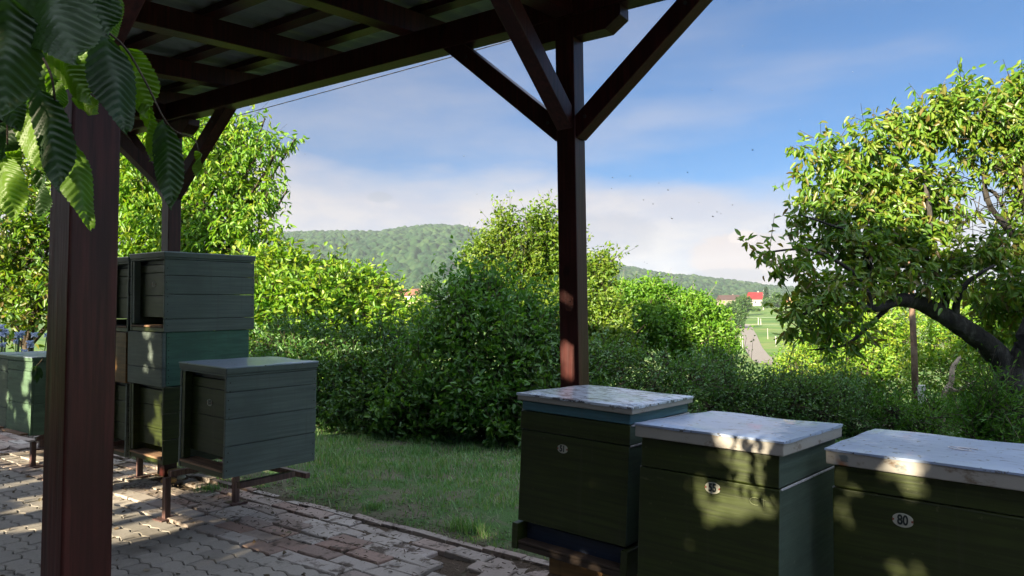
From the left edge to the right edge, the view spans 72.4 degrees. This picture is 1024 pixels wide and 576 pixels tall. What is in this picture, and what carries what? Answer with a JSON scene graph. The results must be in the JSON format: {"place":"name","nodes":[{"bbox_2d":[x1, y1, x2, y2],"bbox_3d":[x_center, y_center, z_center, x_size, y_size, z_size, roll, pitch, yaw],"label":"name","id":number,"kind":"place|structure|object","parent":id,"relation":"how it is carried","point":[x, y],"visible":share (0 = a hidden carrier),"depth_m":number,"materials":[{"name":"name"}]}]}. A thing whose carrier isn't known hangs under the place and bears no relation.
{"place":"outdoors","nodes":[
{"label":"outdoors","id":0,"kind":"place"},
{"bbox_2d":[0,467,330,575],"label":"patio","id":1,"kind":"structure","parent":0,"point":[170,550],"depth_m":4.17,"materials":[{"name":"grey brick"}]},
{"bbox_2d":[0,462,515,575],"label":"fallen leaves","id":2,"kind":"object","parent":1,"relation":"on","point":[284,552],"visible":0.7,"depth_m":4.53,"materials":[{"name":"brown plant"}]},
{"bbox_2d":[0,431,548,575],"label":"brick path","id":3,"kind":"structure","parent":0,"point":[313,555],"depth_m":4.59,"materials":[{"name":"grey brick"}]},
{"bbox_2d":[0,435,43,467],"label":"hive stand","id":4,"kind":"object","parent":3,"relation":"on","point":[33,449],"visible":0.38,"depth_m":6.31,"materials":[{"name":"brown metal"}]},
{"bbox_2d":[0,354,45,435],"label":"beehive","id":5,"kind":"object","parent":4,"relation":"on","point":[25,413],"visible":0.5,"depth_m":6.30,"materials":[{"name":"green paint"}]},
{"bbox_2d":[0,351,45,428],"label":"beehive","id":6,"kind":"object","parent":4,"relation":"on","point":[3,379],"visible":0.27,"depth_m":6.62,"materials":[{"name":"green paint"}]},
{"bbox_2d":[177,475,185,479],"bbox_3d":[-2.792,1.600,5.914,0.065,0.041,0.088,-1,-3,-1],"label":"stone","id":7,"kind":"object","parent":3,"relation":"on","point":[180,477],"visible":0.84,"depth_m":5.88,"materials":[{"name":"grey stone"}]},
{"bbox_2d":[194,481,227,493],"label":"grass tuft","id":8,"kind":"object","parent":3,"relation":"on","point":[203,488],"visible":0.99,"depth_m":5.55,"materials":[{"name":"green plant"}]},
{"bbox_2d":[114,440,309,522],"bbox_3d":[-2.577,1.431,5.327,2.292,0.377,0.775,-3,-4,35],"label":"hive stand","id":9,"kind":"object","parent":3,"relation":"on","point":[282,474],"visible":0.49,"depth_m":4.83,"materials":[{"name":"brown metal"}]},
{"bbox_2d":[114,382,161,457],"bbox_3d":[-3.082,1.090,6.113,0.401,0.599,0.745,-1,-2,37],"label":"beehive","id":10,"kind":"object","parent":9,"relation":"on","point":[121,412],"visible":0.19,"depth_m":5.85,"materials":[{"name":"green paint"}]},
{"bbox_2d":[115,331,130,382],"bbox_3d":[-3.088,0.579,6.115,0.407,0.412,0.734,-1,-2,37],"label":"hive box","id":11,"kind":"object","parent":10,"relation":"on","point":[121,369],"visible":0.15,"depth_m":5.74,"materials":[{"name":"paint"}]},
{"bbox_2d":[116,257,162,331],"bbox_3d":[-3.075,0.059,6.138,0.418,0.623,0.758,-1,-2,37],"label":"beehive","id":12,"kind":"object","parent":11,"relation":"on","point":[124,276],"visible":0.18,"depth_m":5.88,"materials":[{"name":"green paint"}]},
{"bbox_2d":[129,383,180,464],"bbox_3d":[-2.634,1.058,5.771,0.559,0.584,0.765,-1,-1,37],"label":"beehive","id":13,"kind":"object","parent":9,"relation":"on","point":[154,413],"visible":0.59,"depth_m":5.49,"materials":[{"name":"green paint"}]},
{"bbox_2d":[127,329,248,386],"bbox_3d":[-2.654,0.554,5.766,0.564,0.412,0.735,-1,-1,37],"label":"hive box","id":14,"kind":"object","parent":13,"relation":"on","point":[155,358],"visible":0.88,"depth_m":5.50,"materials":[{"name":"teal paint"}]},
{"bbox_2d":[129,251,255,331],"bbox_3d":[-2.632,0.034,5.791,0.575,0.623,0.778,-1,-1,37],"label":"beehive","id":15,"kind":"object","parent":14,"relation":"on","point":[182,291],"visible":1,"depth_m":5.60,"materials":[{"name":"green paint"}]},
{"bbox_2d":[178,356,318,478],"bbox_3d":[-1.814,0.854,4.831,0.583,0.703,0.705,0,-1,37],"label":"beehive","id":16,"kind":"object","parent":9,"relation":"on","point":[245,416],"visible":1,"depth_m":4.65,"materials":[{"name":"green paint"}]},
{"bbox_2d":[547,558,609,575],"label":"hive support","id":17,"kind":"object","parent":3,"relation":"on","point":[558,568],"visible":0.47,"depth_m":3.10,"materials":[{"name":"brown wood"}]},
{"bbox_2d":[511,385,693,575],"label":"beehive","id":18,"kind":"object","parent":17,"relation":"on","point":[581,459],"visible":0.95,"depth_m":3.03,"materials":[{"name":"green paint"}]},
{"bbox_3d":[0.927,1.399,2.821,0.280,0.279,0.130,-3,-4,35],"label":"hive support","id":19,"kind":"object","parent":3,"relation":"on","visible":0},
{"bbox_2d":[634,411,842,575],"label":"beehive","id":20,"kind":"object","parent":19,"relation":"on","point":[721,493],"visible":0.97,"depth_m":2.60,"materials":[{"name":"green paint"}]},
{"bbox_3d":[1.616,1.406,2.585,0.280,0.265,0.130,-3,-4,35],"label":"hive support","id":21,"kind":"object","parent":3,"relation":"on","visible":0},
{"bbox_2d":[824,429,1023,575],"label":"beehive","id":22,"kind":"object","parent":21,"relation":"on","point":[906,503],"visible":1,"depth_m":2.43,"materials":[{"name":"green paint"}]},
{"bbox_2d":[2,223,982,309],"bbox_3d":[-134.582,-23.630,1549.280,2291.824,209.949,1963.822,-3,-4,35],"label":"hill","id":23,"kind":"structure","parent":0,"point":[411,250],"depth_m":989.60,"materials":[{"name":"green plant"}]},
{"bbox_2d":[0,302,991,575],"bbox_3d":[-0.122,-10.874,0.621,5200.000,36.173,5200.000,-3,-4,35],"label":"ground","id":24,"kind":"structure","parent":0,"point":[768,328],"depth_m":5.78,"materials":[{"name":"green plant"}]},
{"bbox_2d":[0,339,6,351],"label":"iris plant","id":25,"kind":"object","parent":24,"relation":"on","point":[2,344],"visible":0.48,"depth_m":8.48,"materials":[{"name":"blue plant"}]},
{"bbox_2d":[0,324,8,351],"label":"iris plant","id":26,"kind":"object","parent":24,"relation":"on","point":[4,333],"visible":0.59,"depth_m":8.61,"materials":[{"name":"blue plant"}]},
{"bbox_2d":[13,330,26,351],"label":"iris plant","id":27,"kind":"object","parent":24,"relation":"on","point":[19,335],"visible":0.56,"depth_m":8.47,"materials":[{"name":"blue plant"}]},
{"bbox_2d":[20,332,46,351],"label":"iris plant","id":28,"kind":"object","parent":24,"relation":"on","point":[30,344],"visible":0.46,"depth_m":8.38,"materials":[{"name":"blue plant"}]},
{"bbox_2d":[0,154,121,351],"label":"walnut tree","id":29,"kind":"object","parent":24,"relation":"on","point":[24,270],"visible":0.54,"depth_m":10.71,"materials":[{"name":"green plant"}]},
{"bbox_2d":[0,0,202,230],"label":"hornbeam branch","id":30,"kind":"object","parent":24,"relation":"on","point":[51,51],"visible":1,"depth_m":0.68,"materials":[{"name":"green plant"}]},
{"bbox_2d":[161,477,176,483],"bbox_3d":[-2.829,1.589,5.770,0.122,0.052,0.085,1,-4,-28],"label":"stone","id":31,"kind":"object","parent":24,"relation":"on","point":[173,479],"visible":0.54,"depth_m":5.76,"materials":[{"name":"stone"}]},
{"bbox_2d":[118,105,309,263],"bbox_3d":[-6.307,-0.785,13.743,5.213,6.650,2.743,-1,-3,11],"label":"cherry tree","id":32,"kind":"object","parent":24,"relation":"on","point":[140,206],"visible":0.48,"depth_m":13.26,"materials":[{"name":"green plant"}]},
{"bbox_2d":[213,224,368,401],"bbox_3d":[-4.316,0.750,12.374,3.602,3.915,2.390,-2,-4,21],"label":"shrub","id":33,"kind":"object","parent":24,"relation":"on","point":[282,279],"visible":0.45,"depth_m":11.98,"materials":[{"name":"green plant"}]},
{"bbox_2d":[247,294,361,428],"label":"shrub","id":34,"kind":"object","parent":24,"relation":"on","point":[275,344],"visible":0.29,"depth_m":9.04,"materials":[{"name":"green plant"}]},
{"bbox_2d":[113,457,548,575],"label":"leaf litter","id":35,"kind":"object","parent":24,"relation":"on","point":[286,497],"visible":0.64,"depth_m":4.91,"materials":[{"name":"brown plant"}]},
{"bbox_2d":[299,234,410,383],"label":"shrub","id":36,"kind":"object","parent":24,"relation":"on","point":[365,277],"visible":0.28,"depth_m":12.59,"materials":[{"name":"green plant"}]},
{"bbox_2d":[0,0,712,575],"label":"pavilion","id":37,"kind":"structure","parent":24,"relation":"on","point":[220,62],"depth_m":3.82,"materials":[{"name":"wood"}]},
{"bbox_2d":[32,359,42,382],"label":"leafy sprig","id":38,"kind":"object","parent":37,"relation":"hanging from","point":[37,372],"visible":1,"depth_m":6.06,"materials":[{"name":"green plant"}]},
{"bbox_2d":[200,40,510,125],"bbox_3d":[-0.668,-1.865,5.734,9.054,0.229,0.008,-3,-4,36],"label":"cable","id":39,"kind":"object","parent":37,"relation":"attached to","point":[368,79],"visible":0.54,"depth_m":6.15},
{"bbox_2d":[359,257,375,281],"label":"broadleaf tree","id":40,"kind":"object","parent":24,"relation":"on","point":[368,265],"visible":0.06,"depth_m":60.26,"materials":[{"name":"green plant"}]},
{"bbox_2d":[357,499,386,511],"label":"grass tuft","id":41,"kind":"object","parent":24,"relation":"on","point":[371,505],"visible":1,"depth_m":5.07,"materials":[{"name":"green plant"}]},
{"bbox_2d":[310,300,434,440],"bbox_3d":[-1.681,1.086,8.627,1.683,1.872,1.944,0,-3,-6],"label":"shrub","id":42,"kind":"object","parent":24,"relation":"on","point":[377,354],"visible":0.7,"depth_m":8.37,"materials":[{"name":"green plant"}]},
{"bbox_2d":[386,280,404,300],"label":"broadleaf tree","id":43,"kind":"object","parent":24,"relation":"on","point":[396,291],"visible":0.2,"depth_m":69.75,"materials":[{"name":"green plant"}]},
{"bbox_2d":[345,274,448,374],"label":"shrub","id":44,"kind":"object","parent":24,"relation":"on","point":[403,309],"visible":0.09,"depth_m":12.14,"materials":[{"name":"green plant"}]},
{"bbox_2d":[401,286,434,305],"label":"house","id":45,"kind":"structure","parent":24,"relation":"on","point":[412,291],"depth_m":167.86,"materials":[{"name":"tile"}]},
{"bbox_2d":[412,274,439,305],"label":"broadleaf tree","id":46,"kind":"object","parent":24,"relation":"on","point":[427,283],"visible":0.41,"depth_m":159.18,"materials":[{"name":"green plant"}]},
{"bbox_2d":[355,234,559,447],"bbox_3d":[-0.433,0.681,8.061,2.573,2.692,2.069,-3,-4,35],"label":"shrub","id":47,"kind":"object","parent":24,"relation":"on","point":[460,392],"visible":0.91,"depth_m":7.81,"materials":[{"name":"green plant"}]},
{"bbox_2d":[433,510,495,534],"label":"grass tuft","id":48,"kind":"object","parent":24,"relation":"on","point":[461,524],"visible":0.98,"depth_m":4.61,"materials":[{"name":"green plant"}]},
{"bbox_2d":[455,509,495,535],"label":"grass tuft","id":49,"kind":"object","parent":24,"relation":"on","point":[480,529],"visible":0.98,"depth_m":4.55,"materials":[{"name":"green plant"}]},
{"bbox_2d":[452,189,601,323],"bbox_3d":[0.373,0.171,13.980,3.122,4.472,1.901,0,-3,-9],"label":"pear tree","id":50,"kind":"object","parent":24,"relation":"on","point":[543,257],"visible":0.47,"depth_m":13.80,"materials":[{"name":"green plant"}]},
{"bbox_2d":[492,306,644,445],"bbox_3d":[0.670,1.065,7.902,1.895,1.843,1.702,0,-3,-6],"label":"shrub","id":51,"kind":"object","parent":24,"relation":"on","point":[596,378],"visible":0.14,"depth_m":7.82,"materials":[{"name":"green plant"}]},
{"bbox_2d":[538,240,651,366],"bbox_3d":[1.486,0.684,12.617,2.038,3.167,2.103,-1,-3,12],"label":"pear tree","id":52,"kind":"object","parent":24,"relation":"on","point":[603,312],"visible":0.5,"depth_m":12.56,"materials":[{"name":"green plant"}]},
{"bbox_2d":[606,275,633,384],"bbox_3d":[3.258,1.574,21.883,1.554,4.098,1.672,2,-4,-37],"label":"birch tree","id":53,"kind":"object","parent":24,"relation":"on","point":[620,278],"visible":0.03,"depth_m":21.82,"materials":[{"name":"green plant"}]},
{"bbox_2d":[591,314,769,413],"bbox_3d":[1.884,1.182,8.243,2.268,1.756,1.626,-1,-3,8],"label":"shrub","id":54,"kind":"object","parent":24,"relation":"on","point":[654,380],"visible":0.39,"depth_m":8.14,"materials":[{"name":"green plant"}]},
{"bbox_2d":[608,268,754,394],"bbox_3d":[4.234,1.342,18.479,4.052,3.832,2.377,-1,-3,3],"label":"shrub","id":55,"kind":"object","parent":24,"relation":"on","point":[665,311],"visible":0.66,"depth_m":18.11,"materials":[{"name":"green plant"}]},
{"bbox_2d":[717,294,741,305],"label":"house","id":56,"kind":"structure","parent":24,"relation":"on","point":[726,298],"depth_m":517.44,"materials":[{"name":"tile"}]},
{"bbox_2d":[725,300,738,319],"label":"broadleaf tree","id":57,"kind":"object","parent":24,"relation":"on","point":[733,304],"visible":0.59,"depth_m":298.94,"materials":[{"name":"green plant"}]},
{"bbox_2d":[731,306,749,328],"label":"broadleaf tree","id":58,"kind":"object","parent":24,"relation":"on","point":[743,313],"visible":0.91,"depth_m":239.07,"materials":[{"name":"green plant"}]},
{"bbox_2d":[684,330,803,418],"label":"shrub","id":59,"kind":"object","parent":24,"relation":"on","point":[754,399],"visible":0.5,"depth_m":8.62,"materials":[{"name":"green plant"}]},
{"bbox_2d":[735,293,753,314],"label":"broadleaf tree","id":60,"kind":"object","parent":24,"relation":"on","point":[745,302],"visible":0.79,"depth_m":327.97,"materials":[{"name":"green plant"}]},
{"bbox_2d":[747,291,762,305],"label":"house","id":61,"kind":"structure","parent":24,"relation":"on","point":[756,297],"depth_m":496.92,"materials":[{"name":"tile"}]},
{"bbox_2d":[751,306,760,311],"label":"broadleaf tree","id":62,"kind":"object","parent":24,"relation":"on","point":[757,309],"visible":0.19,"depth_m":378.75,"materials":[{"name":"green plant"}]},
{"bbox_2d":[760,286,770,306],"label":"spruce tree","id":63,"kind":"object","parent":24,"relation":"on","point":[765,293],"visible":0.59,"depth_m":439.90,"materials":[{"name":"green plant"}]},
{"bbox_2d":[760,296,776,307],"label":"broadleaf tree","id":64,"kind":"object","parent":24,"relation":"on","point":[768,300],"visible":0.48,"depth_m":419.01,"materials":[{"name":"green plant"}]},
{"bbox_2d":[771,292,781,306],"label":"broadleaf tree","id":65,"kind":"object","parent":24,"relation":"on","point":[778,302],"visible":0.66,"depth_m":428.61,"materials":[{"name":"green plant"}]},
{"bbox_2d":[760,315,848,411],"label":"shrub","id":66,"kind":"object","parent":24,"relation":"on","point":[798,356],"visible":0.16,"depth_m":12.98,"materials":[{"name":"green plant"}]},
{"bbox_2d":[745,345,895,438],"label":"shrub","id":67,"kind":"object","parent":24,"relation":"on","point":[817,395],"visible":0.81,"depth_m":8.39,"materials":[{"name":"green plant"}]},
{"bbox_2d":[799,282,940,416],"bbox_3d":[6.279,1.270,12.541,2.524,3.058,2.502,-1,-3,13],"label":"shrub","id":68,"kind":"object","parent":24,"relation":"on","point":[886,361],"visible":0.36,"depth_m":12.07,"materials":[{"name":"green plant"}]},
{"bbox_2d":[734,57,1023,431],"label":"cherry tree","id":69,"kind":"object","parent":24,"relation":"on","point":[878,200],"visible":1,"depth_m":6.79,"materials":[{"name":"green plant"}]},
{"bbox_2d":[849,368,966,435],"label":"shrub","id":70,"kind":"object","parent":24,"relation":"on","point":[912,413],"visible":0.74,"depth_m":8.44,"materials":[{"name":"green plant"}]},
{"bbox_2d":[908,262,925,420],"bbox_3d":[6.365,0.652,11.031,0.198,3.151,0.117,-3,-4,35],"label":"utility pole","id":71,"kind":"object","parent":24,"relation":"on","point":[913,345],"visible":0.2,"depth_m":11.01,"materials":[{"name":"wood"}]},
{"bbox_2d":[895,271,1014,423],"bbox_3d":[8.595,1.364,13.082,3.246,3.518,2.031,0,-3,-13],"label":"shrub","id":72,"kind":"object","parent":24,"relation":"on","point":[953,344],"visible":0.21,"depth_m":12.74,"materials":[{"name":"green plant"}]},
{"bbox_2d":[940,355,969,424],"bbox_3d":[7.527,1.763,11.816,0.539,1.252,0.490,-3,-4,35],"label":"broken trunk","id":73,"kind":"object","parent":24,"relation":"on","point":[953,367],"visible":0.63,"depth_m":11.80,"materials":[{"name":"brown plant"}]},
{"bbox_2d":[914,343,1023,443],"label":"shrub","id":74,"kind":"object","parent":24,"relation":"on","point":[992,422],"visible":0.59,"depth_m":6.39,"materials":[{"name":"green plant"}]},
{"bbox_2d":[0,0,1023,306],"label":"sky","id":75,"kind":"structure","parent":0,"point":[417,145],"materials":[{"name":"blue"}]},
{"bbox_2d":[732,323,779,364],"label":"road","id":76,"kind":"structure","parent":0,"point":[759,353],"depth_m":168.57,"materials":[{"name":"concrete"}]}
]}

